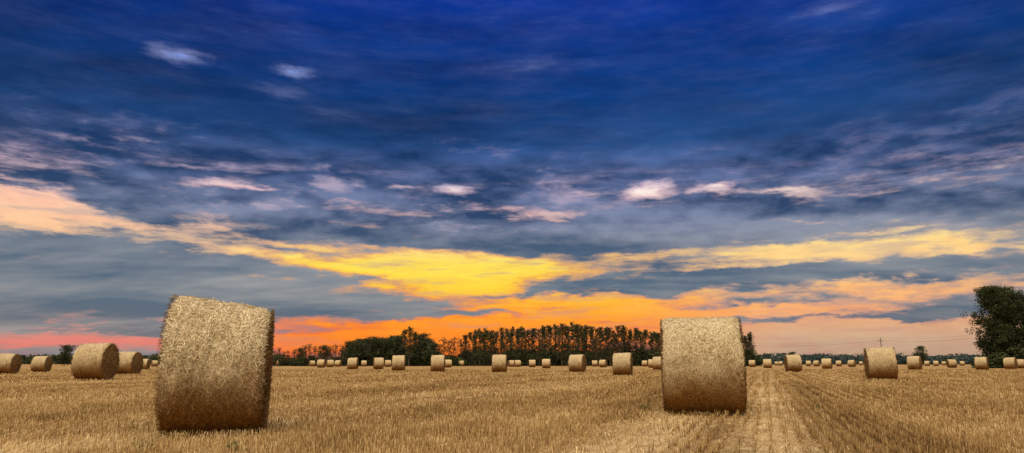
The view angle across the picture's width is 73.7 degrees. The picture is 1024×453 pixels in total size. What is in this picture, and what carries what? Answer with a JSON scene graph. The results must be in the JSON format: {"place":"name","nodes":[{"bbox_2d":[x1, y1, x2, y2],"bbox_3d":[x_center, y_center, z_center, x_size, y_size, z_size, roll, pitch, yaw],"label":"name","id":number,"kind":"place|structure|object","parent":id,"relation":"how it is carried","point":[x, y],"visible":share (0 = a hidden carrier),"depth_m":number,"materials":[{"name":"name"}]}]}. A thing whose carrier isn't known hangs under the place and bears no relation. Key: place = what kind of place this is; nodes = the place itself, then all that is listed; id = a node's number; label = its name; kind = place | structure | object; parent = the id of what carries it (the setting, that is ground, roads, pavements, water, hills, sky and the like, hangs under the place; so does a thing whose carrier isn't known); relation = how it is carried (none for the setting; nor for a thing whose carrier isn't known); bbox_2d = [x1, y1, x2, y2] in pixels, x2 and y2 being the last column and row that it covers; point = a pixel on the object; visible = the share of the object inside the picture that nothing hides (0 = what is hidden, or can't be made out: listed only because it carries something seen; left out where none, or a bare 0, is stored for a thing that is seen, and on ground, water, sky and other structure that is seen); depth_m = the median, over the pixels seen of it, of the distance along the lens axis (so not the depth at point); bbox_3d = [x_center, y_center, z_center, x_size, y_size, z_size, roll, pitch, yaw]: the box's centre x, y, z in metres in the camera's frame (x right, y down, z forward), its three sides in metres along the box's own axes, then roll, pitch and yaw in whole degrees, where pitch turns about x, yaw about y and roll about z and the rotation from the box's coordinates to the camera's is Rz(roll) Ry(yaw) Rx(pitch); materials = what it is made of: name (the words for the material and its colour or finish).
{"place":"outdoors","nodes":[
{"label":"outdoors","id":0,"kind":"place"},
{"bbox_2d":[0,363,1023,452],"bbox_3d":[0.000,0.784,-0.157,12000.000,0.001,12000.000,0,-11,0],"label":"field ground","id":1,"kind":"structure","parent":0,"point":[691,448],"depth_m":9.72,"materials":[{"name":"beige plant"}]},
{"bbox_2d":[0,353,21,373],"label":"hay bale","id":2,"kind":"object","parent":1,"relation":"on","point":[10,363],"visible":0.96,"depth_m":51.70,"materials":[{"name":"plant"}]},
{"bbox_2d":[30,356,51,371],"bbox_3d":[-42.712,12.485,62.005,1.277,1.520,1.522,2,-11,-8],"label":"hay bale","id":3,"kind":"object","parent":1,"relation":"on","point":[40,363],"visible":0.93,"depth_m":61.48,"materials":[{"name":"plant"}]},
{"bbox_2d":[55,344,75,365],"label":"tree","id":4,"kind":"object","parent":1,"relation":"on","point":[64,356],"visible":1,"depth_m":196.18,"materials":[{"name":"green plant"}]},
{"bbox_2d":[70,343,120,379],"bbox_3d":[-20.309,6.579,33.319,1.555,1.842,1.904,1,-11,-4],"label":"hay bale","id":5,"kind":"object","parent":1,"relation":"on","point":[97,361],"visible":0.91,"depth_m":32.67,"materials":[{"name":"plant"}]},
{"bbox_2d":[115,351,142,374],"bbox_3d":[-27.530,9.796,49.003,1.450,1.692,1.719,0,-11,1],"label":"hay bale","id":6,"kind":"object","parent":1,"relation":"on","point":[130,362],"visible":0.79,"depth_m":48.47,"materials":[{"name":"plant"}]},
{"bbox_2d":[133,441,153,450],"bbox_3d":[-3.463,2.065,6.441,0.162,0.081,0.148,0,-11,2],"label":"weed","id":7,"kind":"object","parent":1,"relation":"on","point":[152,444],"visible":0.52,"depth_m":6.43,"materials":[{"name":"brown plant"}]},
{"bbox_2d":[142,359,150,368],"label":"hay bale","id":8,"kind":"object","parent":1,"relation":"on","point":[146,363],"visible":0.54,"depth_m":86.53,"materials":[{"name":"plant"}]},
{"bbox_2d":[19,353,288,363],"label":"wood","id":9,"kind":"object","parent":1,"relation":"on","point":[25,359],"visible":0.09,"depth_m":467.09,"materials":[{"name":"green plant"}]},
{"bbox_2d":[152,294,275,434],"bbox_3d":[-3.511,1.645,8.222,1.195,1.655,1.689,3,-12,-17],"label":"hay bale","id":10,"kind":"object","parent":1,"relation":"on","point":[216,367],"visible":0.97,"depth_m":7.58,"materials":[{"name":"plant"}]},
{"bbox_2d":[292,347,307,358],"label":"tree","id":11,"kind":"object","parent":1,"relation":"on","point":[300,351],"visible":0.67,"depth_m":200.28,"materials":[{"name":"green plant"}]},
{"bbox_2d":[304,343,314,365],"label":"tree","id":12,"kind":"object","parent":1,"relation":"on","point":[311,355],"visible":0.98,"depth_m":185.16,"materials":[{"name":"green plant"}]},
{"bbox_2d":[317,360,325,367],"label":"hay bale","id":13,"kind":"object","parent":1,"relation":"on","point":[321,363],"visible":1,"depth_m":124.97,"materials":[{"name":"plant"}]},
{"bbox_2d":[316,345,334,360],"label":"tree","id":14,"kind":"object","parent":1,"relation":"on","point":[324,349],"visible":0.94,"depth_m":183.89,"materials":[{"name":"green plant"}]},
{"bbox_2d":[326,360,333,366],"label":"hay bale","id":15,"kind":"object","parent":1,"relation":"on","point":[329,363],"visible":0.97,"depth_m":139.99,"materials":[{"name":"plant"}]},
{"bbox_2d":[338,344,346,362],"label":"tree","id":16,"kind":"object","parent":1,"relation":"on","point":[342,350],"visible":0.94,"depth_m":182.40,"materials":[{"name":"green plant"}]},
{"bbox_2d":[343,340,362,359],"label":"tree","id":17,"kind":"object","parent":1,"relation":"on","point":[351,349],"visible":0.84,"depth_m":188.35,"materials":[{"name":"green plant"}]},
{"bbox_2d":[347,358,358,369],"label":"hay bale","id":18,"kind":"object","parent":1,"relation":"on","point":[352,363],"visible":0.91,"depth_m":85.56,"materials":[{"name":"plant"}]},
{"bbox_2d":[354,338,366,364],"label":"tree","id":19,"kind":"object","parent":1,"relation":"on","point":[360,353],"visible":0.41,"depth_m":196.18,"materials":[{"name":"green plant"}]},
{"bbox_2d":[364,336,384,364],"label":"tree","id":20,"kind":"object","parent":1,"relation":"on","point":[374,341],"visible":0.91,"depth_m":188.55,"materials":[{"name":"green plant"}]},
{"bbox_2d":[373,358,383,368],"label":"hay bale","id":21,"kind":"object","parent":1,"relation":"on","point":[378,363],"visible":0.87,"depth_m":89.42,"materials":[{"name":"plant"}]},
{"bbox_2d":[379,338,396,363],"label":"tree","id":22,"kind":"object","parent":1,"relation":"on","point":[386,344],"visible":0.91,"depth_m":189.01,"materials":[{"name":"green plant"}]},
{"bbox_2d":[391,355,405,370],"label":"hay bale","id":23,"kind":"object","parent":1,"relation":"on","point":[398,362],"visible":0.89,"depth_m":71.44,"materials":[{"name":"plant"}]},
{"bbox_2d":[390,334,408,358],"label":"tree","id":24,"kind":"object","parent":1,"relation":"on","point":[398,347],"visible":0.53,"depth_m":192.92,"materials":[{"name":"green plant"}]},
{"bbox_2d":[401,329,408,350],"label":"tree","id":25,"kind":"object","parent":1,"relation":"on","point":[404,332],"visible":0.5,"depth_m":202.07,"materials":[{"name":"green plant"}]},
{"bbox_2d":[405,327,414,365],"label":"tree","id":26,"kind":"object","parent":1,"relation":"on","point":[410,333],"visible":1,"depth_m":184.63,"materials":[{"name":"green plant"}]},
{"bbox_2d":[412,331,417,352],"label":"tree","id":27,"kind":"object","parent":1,"relation":"on","point":[415,338],"visible":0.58,"depth_m":192.91,"materials":[{"name":"green plant"}]},
{"bbox_2d":[406,332,435,365],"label":"tree","id":28,"kind":"object","parent":1,"relation":"on","point":[421,336],"visible":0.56,"depth_m":197.42,"materials":[{"name":"green plant"}]},
{"bbox_2d":[415,337,436,364],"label":"tree","id":29,"kind":"object","parent":1,"relation":"on","point":[428,341],"visible":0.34,"depth_m":196.41,"materials":[{"name":"green plant"}]},
{"bbox_2d":[424,342,440,358],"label":"tree","id":30,"kind":"object","parent":1,"relation":"on","point":[433,345],"visible":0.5,"depth_m":191.59,"materials":[{"name":"green plant"}]},
{"bbox_2d":[430,355,444,371],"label":"hay bale","id":31,"kind":"object","parent":1,"relation":"on","point":[437,362],"visible":0.93,"depth_m":64.27,"materials":[{"name":"plant"}]},
{"bbox_2d":[439,337,451,357],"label":"tree","id":32,"kind":"object","parent":1,"relation":"on","point":[444,347],"visible":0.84,"depth_m":185.12,"materials":[{"name":"green plant"}]},
{"bbox_2d":[448,337,457,358],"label":"tree","id":33,"kind":"object","parent":1,"relation":"on","point":[455,339],"visible":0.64,"depth_m":199.23,"materials":[{"name":"green plant"}]},
{"bbox_2d":[454,338,465,358],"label":"tree","id":34,"kind":"object","parent":1,"relation":"on","point":[460,342],"visible":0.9,"depth_m":191.64,"materials":[{"name":"green plant"}]},
{"bbox_2d":[460,334,468,361],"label":"tree","id":35,"kind":"object","parent":1,"relation":"on","point":[463,346],"visible":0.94,"depth_m":191.81,"materials":[{"name":"green plant"}]},
{"bbox_2d":[465,332,474,365],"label":"tree","id":36,"kind":"object","parent":1,"relation":"on","point":[470,337],"visible":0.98,"depth_m":191.70,"materials":[{"name":"green plant"}]},
{"bbox_2d":[471,329,479,365],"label":"tree","id":37,"kind":"object","parent":1,"relation":"on","point":[475,348],"visible":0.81,"depth_m":187.01,"materials":[{"name":"green plant"}]},
{"bbox_2d":[473,328,485,365],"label":"tree","id":38,"kind":"object","parent":1,"relation":"on","point":[481,346],"visible":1,"depth_m":184.55,"materials":[{"name":"green plant"}]},
{"bbox_2d":[480,328,489,365],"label":"tree","id":39,"kind":"object","parent":1,"relation":"on","point":[486,337],"visible":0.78,"depth_m":186.63,"materials":[{"name":"green plant"}]},
{"bbox_2d":[482,330,492,365],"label":"tree","id":40,"kind":"object","parent":1,"relation":"on","point":[488,347],"visible":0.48,"depth_m":196.28,"materials":[{"name":"green plant"}]},
{"bbox_2d":[487,331,495,365],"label":"tree","id":41,"kind":"object","parent":1,"relation":"on","point":[490,336],"visible":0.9,"depth_m":191.18,"materials":[{"name":"green plant"}]},
{"bbox_2d":[492,331,500,354],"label":"tree","id":42,"kind":"object","parent":1,"relation":"on","point":[496,335],"visible":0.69,"depth_m":201.68,"materials":[{"name":"green plant"}]},
{"bbox_2d":[491,355,506,371],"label":"hay bale","id":43,"kind":"object","parent":1,"relation":"on","point":[499,363],"visible":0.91,"depth_m":60.27,"materials":[{"name":"plant"}]},
{"bbox_2d":[494,327,505,354],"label":"tree","id":44,"kind":"object","parent":1,"relation":"on","point":[501,338],"visible":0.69,"depth_m":190.44,"materials":[{"name":"green plant"}]},
{"bbox_2d":[500,328,512,365],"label":"tree","id":45,"kind":"object","parent":1,"relation":"on","point":[506,340],"visible":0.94,"depth_m":182.56,"materials":[{"name":"green plant"}]},
{"bbox_2d":[507,326,516,359],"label":"tree","id":46,"kind":"object","parent":1,"relation":"on","point":[511,333],"visible":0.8,"depth_m":192.57,"materials":[{"name":"green plant"}]},
{"bbox_2d":[272,347,762,365],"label":"undergrowth","id":47,"kind":"object","parent":1,"relation":"on","point":[420,360],"visible":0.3,"depth_m":189.16,"materials":[{"name":"green plant"}]},
{"bbox_2d":[513,329,523,359],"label":"tree","id":48,"kind":"object","parent":1,"relation":"on","point":[517,349],"visible":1,"depth_m":186.54,"materials":[{"name":"green plant"}]},
{"bbox_2d":[518,326,526,355],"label":"tree","id":49,"kind":"object","parent":1,"relation":"on","point":[521,330],"visible":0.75,"depth_m":197.61,"materials":[{"name":"green plant"}]},
{"bbox_2d":[523,330,531,365],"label":"tree","id":50,"kind":"object","parent":1,"relation":"on","point":[527,340],"visible":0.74,"depth_m":195.57,"materials":[{"name":"green plant"}]},
{"bbox_2d":[528,328,536,358],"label":"tree","id":51,"kind":"object","parent":1,"relation":"on","point":[532,340],"visible":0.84,"depth_m":193.47,"materials":[{"name":"green plant"}]},
{"bbox_2d":[533,328,545,365],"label":"tree","id":52,"kind":"object","parent":1,"relation":"on","point":[539,347],"visible":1,"depth_m":185.97,"materials":[{"name":"green plant"}]},
{"bbox_2d":[541,325,549,352],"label":"tree","id":53,"kind":"object","parent":1,"relation":"on","point":[544,338],"visible":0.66,"depth_m":198.34,"materials":[{"name":"green plant"}]},
{"bbox_2d":[542,359,550,367],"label":"hay bale","id":54,"kind":"object","parent":1,"relation":"on","point":[546,363],"visible":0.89,"depth_m":108.95,"materials":[{"name":"plant"}]},
{"bbox_2d":[543,325,555,360],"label":"tree","id":55,"kind":"object","parent":1,"relation":"on","point":[548,333],"visible":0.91,"depth_m":191.22,"materials":[{"name":"green plant"}]},
{"bbox_2d":[551,324,560,365],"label":"tree","id":56,"kind":"object","parent":1,"relation":"on","point":[554,334],"visible":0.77,"depth_m":194.28,"materials":[{"name":"green plant"}]},
{"bbox_2d":[553,323,569,365],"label":"tree","id":57,"kind":"object","parent":1,"relation":"on","point":[559,346],"visible":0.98,"depth_m":186.91,"materials":[{"name":"green plant"}]},
{"bbox_2d":[560,325,571,365],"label":"tree","id":58,"kind":"object","parent":1,"relation":"on","point":[565,330],"visible":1,"depth_m":186.41,"materials":[{"name":"green plant"}]},
{"bbox_2d":[565,322,577,354],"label":"tree","id":59,"kind":"object","parent":1,"relation":"on","point":[571,330],"visible":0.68,"depth_m":202.16,"materials":[{"name":"green plant"}]},
{"bbox_2d":[568,354,586,371],"bbox_3d":[5.837,12.213,60.950,1.380,1.643,1.646,-4,-12,21],"label":"hay bale","id":60,"kind":"object","parent":1,"relation":"on","point":[576,363],"visible":0.91,"depth_m":60.38,"materials":[{"name":"plant"}]},
{"bbox_2d":[570,323,584,354],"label":"tree","id":61,"kind":"object","parent":1,"relation":"on","point":[575,329],"visible":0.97,"depth_m":186.01,"materials":[{"name":"green plant"}]},
{"bbox_2d":[578,325,588,355],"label":"tree","id":62,"kind":"object","parent":1,"relation":"on","point":[580,329],"visible":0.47,"depth_m":190.69,"materials":[{"name":"green plant"}]},
{"bbox_2d":[581,324,591,365],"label":"tree","id":63,"kind":"object","parent":1,"relation":"on","point":[585,334],"visible":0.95,"depth_m":186.41,"materials":[{"name":"green plant"}]},
{"bbox_2d":[587,326,598,360],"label":"tree","id":64,"kind":"object","parent":1,"relation":"on","point":[591,336],"visible":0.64,"depth_m":195.16,"materials":[{"name":"green plant"}]},
{"bbox_2d":[590,328,602,365],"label":"tree","id":65,"kind":"object","parent":1,"relation":"on","point":[594,342],"visible":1,"depth_m":182.26,"materials":[{"name":"green plant"}]},
{"bbox_2d":[596,327,608,359],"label":"tree","id":66,"kind":"object","parent":1,"relation":"on","point":[600,331],"visible":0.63,"depth_m":195.38,"materials":[{"name":"green plant"}]},
{"bbox_2d":[599,360,606,366],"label":"hay bale","id":67,"kind":"object","parent":1,"relation":"on","point":[602,363],"visible":0.9,"depth_m":135.42,"materials":[{"name":"plant"}]},
{"bbox_2d":[600,326,612,359],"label":"tree","id":68,"kind":"object","parent":1,"relation":"on","point":[605,331],"visible":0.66,"depth_m":187.04,"materials":[{"name":"green plant"}]},
{"bbox_2d":[604,327,616,365],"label":"tree","id":69,"kind":"object","parent":1,"relation":"on","point":[610,343],"visible":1,"depth_m":182.56,"materials":[{"name":"green plant"}]},
{"bbox_2d":[610,330,619,359],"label":"tree","id":70,"kind":"object","parent":1,"relation":"on","point":[613,336],"visible":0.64,"depth_m":187.36,"materials":[{"name":"green plant"}]},
{"bbox_2d":[612,325,624,352],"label":"tree","id":71,"kind":"object","parent":1,"relation":"on","point":[618,333],"visible":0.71,"depth_m":188.77,"materials":[{"name":"green plant"}]},
{"bbox_2d":[612,353,632,375],"bbox_3d":[7.298,9.077,45.046,1.301,1.540,1.592,-3,-12,15],"label":"hay bale","id":72,"kind":"object","parent":1,"relation":"on","point":[622,364],"visible":0.93,"depth_m":44.46,"materials":[{"name":"plant"}]},
{"bbox_2d":[619,325,630,351],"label":"tree","id":73,"kind":"object","parent":1,"relation":"on","point":[621,334],"visible":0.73,"depth_m":192.37,"materials":[{"name":"green plant"}]},
{"bbox_2d":[622,327,629,350],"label":"tree","id":74,"kind":"object","parent":1,"relation":"on","point":[626,332],"visible":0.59,"depth_m":194.04,"materials":[{"name":"green plant"}]},
{"bbox_2d":[624,329,635,357],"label":"tree","id":75,"kind":"object","parent":1,"relation":"on","point":[630,332],"visible":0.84,"depth_m":193.83,"materials":[{"name":"green plant"}]},
{"bbox_2d":[631,328,641,364],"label":"tree","id":76,"kind":"object","parent":1,"relation":"on","point":[635,340],"visible":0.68,"depth_m":199.47,"materials":[{"name":"green plant"}]},
{"bbox_2d":[636,330,645,365],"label":"tree","id":77,"kind":"object","parent":1,"relation":"on","point":[641,338],"visible":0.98,"depth_m":187.78,"materials":[{"name":"green plant"}]},
{"bbox_2d":[642,329,649,360],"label":"tree","id":78,"kind":"object","parent":1,"relation":"on","point":[646,333],"visible":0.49,"depth_m":200.36,"materials":[{"name":"green plant"}]},
{"bbox_2d":[646,331,654,357],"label":"tree","id":79,"kind":"object","parent":1,"relation":"on","point":[650,338],"visible":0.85,"depth_m":192.41,"materials":[{"name":"green plant"}]},
{"bbox_2d":[652,357,660,369],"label":"hay bale","id":80,"kind":"object","parent":1,"relation":"on","point":[656,364],"visible":0.54,"depth_m":80.26,"materials":[{"name":"plant"}]},
{"bbox_2d":[653,332,660,353],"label":"tree","id":81,"kind":"object","parent":1,"relation":"on","point":[657,339],"visible":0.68,"depth_m":194.88,"materials":[{"name":"green plant"}]},
{"bbox_2d":[659,316,747,414],"bbox_3d":[3.132,2.283,11.264,1.320,1.596,1.608,-3,-12,14],"label":"hay bale","id":82,"kind":"object","parent":1,"relation":"on","point":[703,367],"visible":0.94,"depth_m":10.62,"materials":[{"name":"plant"}]},
{"bbox_2d":[745,333,754,359],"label":"tree","id":83,"kind":"object","parent":1,"relation":"on","point":[749,339],"visible":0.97,"depth_m":186.93,"materials":[{"name":"green plant"}]},
{"bbox_2d":[745,332,756,356],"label":"tree","id":84,"kind":"object","parent":1,"relation":"on","point":[751,336],"visible":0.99,"depth_m":187.65,"materials":[{"name":"green plant"}]},
{"bbox_2d":[763,359,771,367],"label":"hay bale","id":85,"kind":"object","parent":1,"relation":"on","point":[767,363],"visible":0.96,"depth_m":114.11,"materials":[{"name":"plant"}]},
{"bbox_2d":[784,354,801,371],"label":"hay bale","id":86,"kind":"object","parent":1,"relation":"on","point":[793,363],"visible":0.91,"depth_m":63.29,"materials":[{"name":"plant"}]},
{"bbox_2d":[821,359,832,368],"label":"hay bale","id":87,"kind":"object","parent":1,"relation":"on","point":[826,363],"visible":1,"depth_m":99.14,"materials":[{"name":"plant"}]},
{"bbox_2d":[848,360,855,366],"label":"hay bale","id":88,"kind":"object","parent":1,"relation":"on","point":[851,363],"visible":0.96,"depth_m":147.77,"materials":[{"name":"plant"}]},
{"bbox_2d":[760,356,974,364],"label":"hedge","id":89,"kind":"object","parent":1,"relation":"on","point":[903,360],"visible":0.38,"depth_m":408.49,"materials":[{"name":"green plant"}]},
{"bbox_2d":[757,353,987,363],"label":"wood","id":90,"kind":"object","parent":1,"relation":"on","point":[764,355],"visible":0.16,"depth_m":506.07,"materials":[{"name":"green plant"}]},
{"bbox_2d":[863,347,898,379],"bbox_3d":[18.110,6.729,33.568,1.385,1.639,1.695,-4,-12,19],"label":"hay bale","id":91,"kind":"object","parent":1,"relation":"on","point":[881,363],"visible":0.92,"depth_m":32.98,"materials":[{"name":"plant"}]},
{"bbox_2d":[906,356,922,369],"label":"hay bale","id":92,"kind":"object","parent":1,"relation":"on","point":[914,362],"visible":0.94,"depth_m":82.33,"materials":[{"name":"plant"}]},
{"bbox_2d":[912,346,929,365],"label":"tree","id":93,"kind":"object","parent":1,"relation":"on","point":[922,353],"visible":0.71,"depth_m":225.39,"materials":[{"name":"green plant"}]},
{"bbox_2d":[946,359,956,367],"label":"hay bale","id":94,"kind":"object","parent":1,"relation":"on","point":[951,363],"visible":1,"depth_m":121.79,"materials":[{"name":"plant"}]},
{"bbox_2d":[974,357,988,369],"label":"hay bale","id":95,"kind":"object","parent":1,"relation":"on","point":[981,363],"visible":0.98,"depth_m":82.07,"materials":[{"name":"plant"}]},
{"bbox_2d":[971,356,999,367],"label":"shrub","id":96,"kind":"object","parent":1,"relation":"on","point":[991,360],"visible":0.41,"depth_m":108.81,"materials":[{"name":"green plant"}]},
{"bbox_2d":[959,284,1023,367],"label":"tree","id":97,"kind":"object","parent":1,"relation":"on","point":[995,303],"visible":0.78,"depth_m":115.61,"materials":[{"name":"green plant"}]},
{"bbox_2d":[988,352,1009,367],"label":"shrub","id":98,"kind":"object","parent":1,"relation":"on","point":[998,357],"visible":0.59,"depth_m":109.15,"materials":[{"name":"green plant"}]},
{"bbox_2d":[1003,357,1017,368],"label":"hay bale","id":99,"kind":"object","parent":1,"relation":"on","point":[1010,363],"visible":0.91,"depth_m":89.60,"materials":[{"name":"plant"}]},
{"bbox_2d":[1005,347,1023,358],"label":"shrub","id":100,"kind":"object","parent":1,"relation":"on","point":[1016,353],"visible":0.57,"depth_m":109.61,"materials":[{"name":"green plant"}]},
{"bbox_2d":[1008,292,1023,343],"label":"tree","id":101,"kind":"object","parent":1,"relation":"on","point":[1022,320],"visible":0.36,"depth_m":115.32,"materials":[{"name":"green plant"}]},
{"bbox_2d":[1017,359,1023,367],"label":"hay bale","id":102,"kind":"object","parent":1,"relation":"on","point":[1020,363],"visible":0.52,"depth_m":106.90,"materials":[{"name":"plant"}]},
{"bbox_2d":[0,0,1023,362],"label":"sky","id":103,"kind":"structure","parent":0,"point":[807,172],"materials":[{"name":"blue"}]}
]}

